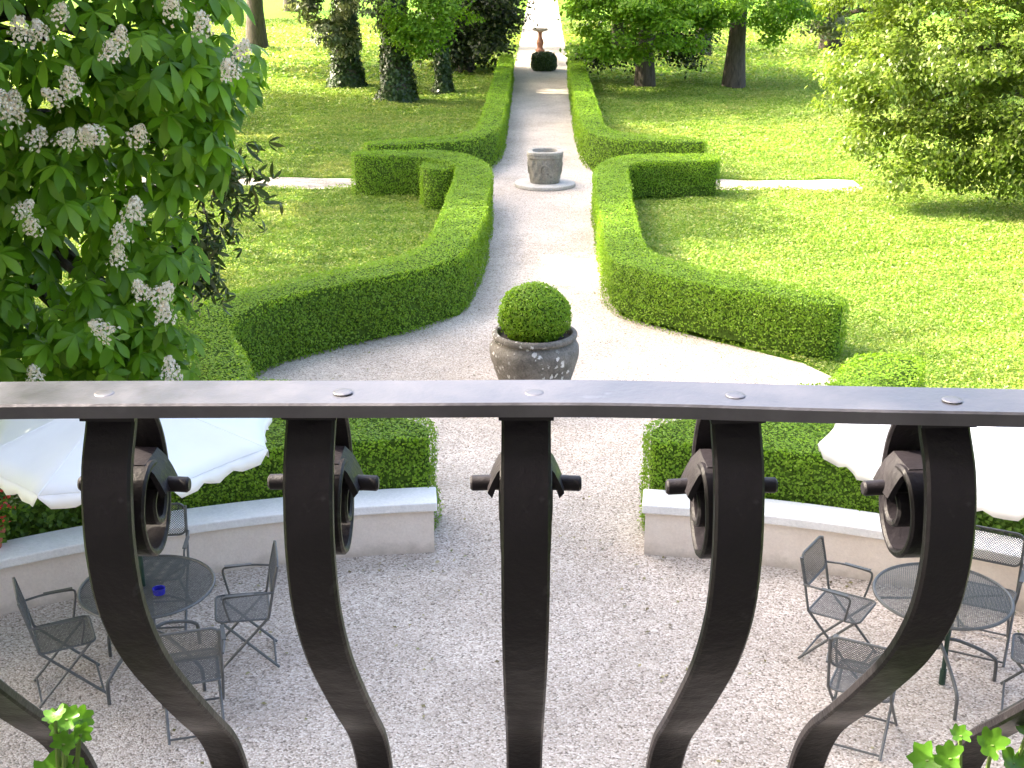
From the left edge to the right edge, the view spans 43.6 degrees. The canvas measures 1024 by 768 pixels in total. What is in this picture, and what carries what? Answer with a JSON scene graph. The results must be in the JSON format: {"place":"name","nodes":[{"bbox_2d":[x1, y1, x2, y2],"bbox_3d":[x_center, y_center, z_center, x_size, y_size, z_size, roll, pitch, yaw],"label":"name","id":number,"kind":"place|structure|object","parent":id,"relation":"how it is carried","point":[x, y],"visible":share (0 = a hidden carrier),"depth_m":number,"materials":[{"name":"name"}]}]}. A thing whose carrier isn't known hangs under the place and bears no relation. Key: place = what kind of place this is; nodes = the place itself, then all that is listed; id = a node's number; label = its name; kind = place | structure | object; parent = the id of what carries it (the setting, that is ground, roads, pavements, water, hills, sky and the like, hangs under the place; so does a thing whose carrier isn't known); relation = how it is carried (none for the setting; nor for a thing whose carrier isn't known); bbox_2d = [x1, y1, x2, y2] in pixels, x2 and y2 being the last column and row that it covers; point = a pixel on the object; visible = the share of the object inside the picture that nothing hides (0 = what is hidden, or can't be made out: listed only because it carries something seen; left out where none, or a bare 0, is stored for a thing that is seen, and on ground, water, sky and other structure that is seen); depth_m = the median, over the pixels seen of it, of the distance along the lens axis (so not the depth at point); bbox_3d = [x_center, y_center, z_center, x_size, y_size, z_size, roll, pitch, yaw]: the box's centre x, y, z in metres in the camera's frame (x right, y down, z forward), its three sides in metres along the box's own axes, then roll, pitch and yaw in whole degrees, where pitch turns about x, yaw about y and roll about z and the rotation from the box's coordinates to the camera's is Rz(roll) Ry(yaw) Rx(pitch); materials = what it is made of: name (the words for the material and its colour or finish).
{"place":"outdoors","nodes":[
{"label":"outdoors","id":0,"kind":"place"},
{"bbox_2d":[33,703,94,767],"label":"geranium","id":1,"kind":"object","parent":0,"point":[63,718],"visible":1,"depth_m":1.33,"materials":[{"name":"green plant"}]},
{"bbox_2d":[87,177,355,188],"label":"side path","id":2,"kind":"structure","parent":0,"point":[312,183],"depth_m":27.31,"materials":[{"name":"white gravel"}]},
{"bbox_2d":[0,0,1023,767],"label":"gravel path","id":3,"kind":"structure","parent":0,"point":[608,700],"depth_m":10.07,"materials":[{"name":"white gravel"}]},
{"bbox_2d":[12,577,105,707],"bbox_3d":[-3.207,1.780,9.089,0.515,0.875,0.500,-9,22,-23],"label":"folding chair","id":4,"kind":"object","parent":3,"relation":"on","point":[28,619],"visible":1,"depth_m":9.04,"materials":[{"name":"metal"}]},
{"bbox_2d":[0,418,271,588],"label":"garden parasol","id":5,"kind":"object","parent":3,"relation":"on","point":[40,459],"visible":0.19,"depth_m":8.34,"materials":[{"name":"white fabric"}]},
{"bbox_2d":[77,554,215,705],"bbox_3d":[-2.619,1.785,9.306,0.964,0.730,0.964,0,20,1],"label":"garden table","id":6,"kind":"object","parent":3,"relation":"on","point":[148,587],"visible":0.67,"depth_m":9.21,"materials":[{"name":"metal"}]},
{"bbox_2d":[152,585,164,595],"bbox_3d":[-2.502,1.465,9.071,0.092,0.042,0.092,0,20,1],"label":"ashtray","id":7,"kind":"object","parent":6,"relation":"on","point":[158,590],"visible":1,"depth_m":9.06,"materials":[{"name":"blue glass"}]},
{"bbox_2d":[143,502,189,630],"bbox_3d":[-2.772,1.438,10.041,0.500,0.875,0.515,-2,20,-5],"label":"folding chair","id":8,"kind":"object","parent":3,"relation":"on","point":[185,529],"visible":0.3,"depth_m":10.15,"materials":[{"name":"metal"}]},
{"bbox_2d":[159,624,225,744],"bbox_3d":[-2.179,1.930,8.673,0.500,0.875,0.515,-6,21,-15],"label":"folding chair","id":9,"kind":"object","parent":3,"relation":"on","point":[217,652],"visible":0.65,"depth_m":8.53,"materials":[{"name":"metal"}]},
{"bbox_2d":[0,487,436,614],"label":"terrace wall","id":10,"kind":"structure","parent":3,"relation":"on","point":[393,521],"depth_m":10.84,"materials":[{"name":"beige paint"}]},
{"bbox_2d":[0,489,29,547],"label":"flowering plant","id":11,"kind":"object","parent":10,"relation":"on","point":[4,520],"visible":0.97,"depth_m":10.18,"materials":[{"name":"plant"}]},
{"bbox_2d":[214,540,279,675],"bbox_3d":[-1.970,1.645,9.466,0.515,0.875,0.500,-4,20,-12],"label":"folding chair","id":12,"kind":"object","parent":3,"relation":"on","point":[271,576],"visible":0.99,"depth_m":9.42,"materials":[{"name":"metal"}]},
{"bbox_2d":[34,134,1019,767],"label":"fallen leaves","id":13,"kind":"object","parent":3,"relation":"on","point":[552,570],"visible":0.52,"depth_m":10.60,"materials":[{"name":"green plant"}]},
{"bbox_2d":[489,326,578,379],"bbox_3d":[0.258,-0.236,14.839,1.038,0.792,1.038,0,20,1],"label":"stone urn","id":14,"kind":"object","parent":3,"relation":"on","point":[556,359],"visible":0.66,"depth_m":14.40,"materials":[{"name":"stone"}]},
{"bbox_2d":[495,279,572,342],"bbox_3d":[0.258,-0.810,14.625,0.896,0.772,0.888,0,20,1],"label":"box ball","id":15,"kind":"object","parent":14,"relation":"in","point":[534,312],"visible":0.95,"depth_m":14.37,"materials":[{"name":"green plant"}]},
{"bbox_2d":[533,28,547,51],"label":"bird bath","id":16,"kind":"object","parent":3,"relation":"on","point":[540,41],"visible":0.94,"depth_m":55.03,"materials":[{"name":"beige stone"}]},
{"bbox_2d":[530,51,557,70],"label":"clipped bush","id":17,"kind":"object","parent":3,"relation":"on","point":[543,60],"visible":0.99,"depth_m":47.81,"materials":[{"name":"green plant"}]},
{"bbox_2d":[514,177,574,190],"bbox_3d":[0.692,-4.232,27.001,1.280,0.070,1.280,0,20,1],"label":"stone disc","id":18,"kind":"object","parent":3,"relation":"on","point":[527,184],"visible":0.7,"depth_m":26.65,"materials":[{"name":"white stone"}]},
{"bbox_2d":[527,147,562,183],"bbox_3d":[0.692,-4.578,26.877,0.764,0.665,0.764,0,20,1],"label":"wellhead","id":19,"kind":"object","parent":18,"relation":"on","point":[544,164],"visible":1,"depth_m":26.60,"materials":[{"name":"stone"}]},
{"bbox_2d":[642,489,1023,612],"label":"terrace wall","id":20,"kind":"structure","parent":3,"relation":"on","point":[793,531],"depth_m":10.81,"materials":[{"name":"beige paint"}]},
{"bbox_2d":[798,535,875,678],"bbox_3d":[2.425,1.638,9.486,0.515,0.875,0.500,13,23,32],"label":"folding chair","id":21,"kind":"object","parent":3,"relation":"on","point":[849,614],"visible":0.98,"depth_m":9.48,"materials":[{"name":"metal"}]},
{"bbox_2d":[826,634,897,760],"bbox_3d":[2.347,1.983,8.526,0.500,0.875,0.515,10,22,25],"label":"folding chair","id":22,"kind":"object","parent":3,"relation":"on","point":[862,665],"visible":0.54,"depth_m":8.36,"materials":[{"name":"metal"}]},
{"bbox_2d":[818,424,1023,684],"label":"garden parasol","id":23,"kind":"object","parent":3,"relation":"on","point":[856,450],"visible":0.23,"depth_m":8.21,"materials":[{"name":"white fabric"}]},
{"bbox_2d":[868,562,1014,720],"bbox_3d":[3.050,1.827,9.190,0.964,0.730,0.964,-11,23,-28],"label":"garden table","id":24,"kind":"object","parent":3,"relation":"on","point":[958,622],"visible":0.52,"depth_m":9.04,"materials":[{"name":"metal"}]},
{"bbox_2d":[949,525,1023,666],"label":"folding chair","id":25,"kind":"object","parent":3,"relation":"on","point":[1020,580],"visible":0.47,"depth_m":9.67,"materials":[{"name":"metal"}]},
{"bbox_2d":[997,633,1023,713],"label":"folding chair","id":26,"kind":"object","parent":3,"relation":"on","point":[1020,639],"visible":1,"depth_m":8.94,"materials":[{"name":"metal"}]},
{"bbox_2d":[0,0,1023,509],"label":"ground","id":27,"kind":"structure","parent":0,"point":[272,8],"depth_m":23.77,"materials":[{"name":"green plant"}]},
{"bbox_2d":[0,488,81,540],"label":"ivy hedge","id":28,"kind":"object","parent":27,"relation":"on","point":[40,517],"visible":0.12,"depth_m":10.51,"materials":[{"name":"green plant"}]},
{"bbox_2d":[0,0,284,381],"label":"chestnut tree","id":29,"kind":"object","parent":27,"relation":"on","point":[116,322],"visible":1,"depth_m":9.61,"materials":[{"name":"green plant"}]},
{"bbox_2d":[194,3,210,39],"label":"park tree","id":30,"kind":"object","parent":27,"relation":"on","point":[205,32],"depth_m":48.40,"materials":[{"name":"green plant"}]},
{"bbox_2d":[245,0,268,47],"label":"broadleaf tree","id":31,"kind":"object","parent":27,"relation":"on","point":[256,34],"visible":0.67,"depth_m":55.76,"materials":[{"name":"brown plant"}]},
{"bbox_2d":[283,0,298,11],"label":"wood tree","id":32,"kind":"object","parent":27,"relation":"on","point":[286,3],"visible":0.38,"depth_m":80.64,"materials":[{"name":"plant"}]},
{"bbox_2d":[171,374,442,530],"bbox_3d":[-2.005,0.644,12.072,2.539,1.016,2.099,-4,20,-12],"label":"box hedge","id":33,"kind":"object","parent":27,"relation":"on","point":[392,453],"visible":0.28,"depth_m":11.30,"materials":[{"name":"green plant"}]},
{"bbox_2d":[281,0,368,90],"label":"ivy tree","id":34,"kind":"object","parent":27,"relation":"on","point":[340,26],"visible":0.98,"depth_m":41.88,"materials":[{"name":"green plant"}]},
{"bbox_2d":[169,148,494,380],"bbox_3d":[-2.107,-2.009,19.559,3.385,0.953,14.301,1,20,4],"label":"box hedge","id":35,"kind":"object","parent":27,"relation":"on","point":[259,329],"visible":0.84,"depth_m":16.95,"materials":[{"name":"green plant"}]},
{"bbox_2d":[356,0,484,103],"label":"ivy tree","id":36,"kind":"object","parent":27,"relation":"on","point":[400,32],"visible":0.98,"depth_m":38.36,"materials":[{"name":"green plant"}]},
{"bbox_2d":[418,160,455,209],"bbox_3d":[-1.459,-3.896,24.936,0.807,0.860,1.091,-12,23,-30],"label":"box hedge","id":37,"kind":"object","parent":27,"relation":"on","point":[436,179],"visible":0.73,"depth_m":24.61,"materials":[{"name":"green plant"}]},
{"bbox_2d":[362,54,514,167],"bbox_3d":[-0.524,-8.019,36.346,2.615,0.925,20.213,3,20,8],"label":"box hedge","id":38,"kind":"object","parent":27,"relation":"on","point":[485,141],"visible":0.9,"depth_m":29.04,"materials":[{"name":"green plant"}]},
{"bbox_2d":[430,13,454,95],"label":"ivy tree","id":39,"kind":"object","parent":27,"relation":"on","point":[443,83],"visible":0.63,"depth_m":41.12,"materials":[{"name":"green plant"}]},
{"bbox_2d":[407,0,538,72],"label":"shade tree","id":40,"kind":"object","parent":27,"relation":"on","point":[486,39],"visible":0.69,"depth_m":46.07,"materials":[{"name":"green plant"}]},
{"bbox_2d":[553,0,665,43],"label":"broadleaf tree","id":41,"kind":"object","parent":27,"relation":"on","point":[604,22],"visible":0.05,"depth_m":56.36,"materials":[{"name":"green plant"}]},
{"bbox_2d":[566,53,708,169],"bbox_3d":[2.115,-8.071,36.511,2.526,0.910,19.778,-2,20,-5],"label":"box hedge","id":42,"kind":"object","parent":27,"relation":"on","point":[597,140],"visible":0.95,"depth_m":28.63,"materials":[{"name":"green plant"}]},
{"bbox_2d":[557,0,728,86],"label":"broadleaf tree","id":43,"kind":"object","parent":27,"relation":"on","point":[651,24],"visible":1,"depth_m":39.87,"materials":[{"name":"green plant"}]},
{"bbox_2d":[695,1,711,57],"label":"broadleaf tree","id":44,"kind":"object","parent":27,"relation":"on","point":[710,49],"visible":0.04,"depth_m":52.57,"materials":[{"name":"green plant"}]},
{"bbox_2d":[589,151,850,362],"bbox_3d":[2.863,-2.541,21.183,3.055,0.858,11.188,0,20,1],"label":"box hedge","id":45,"kind":"object","parent":27,"relation":"on","point":[643,284],"visible":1,"depth_m":17.32,"materials":[{"name":"green plant"}]},
{"bbox_2d":[669,0,830,88],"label":"broadleaf tree","id":46,"kind":"object","parent":27,"relation":"on","point":[734,70],"visible":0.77,"depth_m":41.43,"materials":[{"name":"green plant"}]},
{"bbox_2d":[637,378,878,530],"bbox_3d":[2.538,0.678,11.976,2.498,1.020,2.105,6,21,15],"label":"box hedge","id":47,"kind":"object","parent":27,"relation":"on","point":[798,467],"visible":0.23,"depth_m":11.17,"materials":[{"name":"green plant"}]},
{"bbox_2d":[755,0,919,50],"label":"pale tree","id":48,"kind":"object","parent":27,"relation":"on","point":[824,33],"visible":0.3,"depth_m":53.55,"materials":[{"name":"green plant"}]},
{"bbox_2d":[826,350,925,386],"bbox_3d":[3.800,0.243,13.304,0.945,0.944,1.609,12,23,29],"label":"box hedge","id":49,"kind":"object","parent":27,"relation":"on","point":[900,371],"visible":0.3,"depth_m":13.23,"materials":[{"name":"green plant"}]},
{"bbox_2d":[801,0,1023,208],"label":"beech tree","id":50,"kind":"object","parent":27,"relation":"on","point":[972,64],"visible":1,"depth_m":23.85,"materials":[{"name":"green plant"}]},
{"bbox_2d":[976,499,1023,538],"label":"ivy hedge","id":51,"kind":"object","parent":27,"relation":"on","point":[983,518],"visible":0.09,"depth_m":10.49,"materials":[{"name":"green plant"}]},
{"bbox_2d":[716,179,862,190],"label":"side path","id":52,"kind":"structure","parent":0,"point":[823,184],"depth_m":27.20,"materials":[{"name":"white gravel"}]},
{"bbox_2d":[906,723,1023,767],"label":"geranium","id":53,"kind":"object","parent":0,"point":[992,742],"visible":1,"depth_m":1.35,"materials":[{"name":"green plant"}]},
{"bbox_3d":[0.011,1.316,0.951,3.600,0.160,1.900,0,20,1],"label":"balcony","id":54,"kind":"object","parent":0,"visible":0},
{"bbox_2d":[0,380,1023,767],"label":"balcony railing","id":55,"kind":"object","parent":54,"relation":"on","point":[922,484],"visible":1,"depth_m":1.10,"materials":[{"name":"metal"}]}
]}

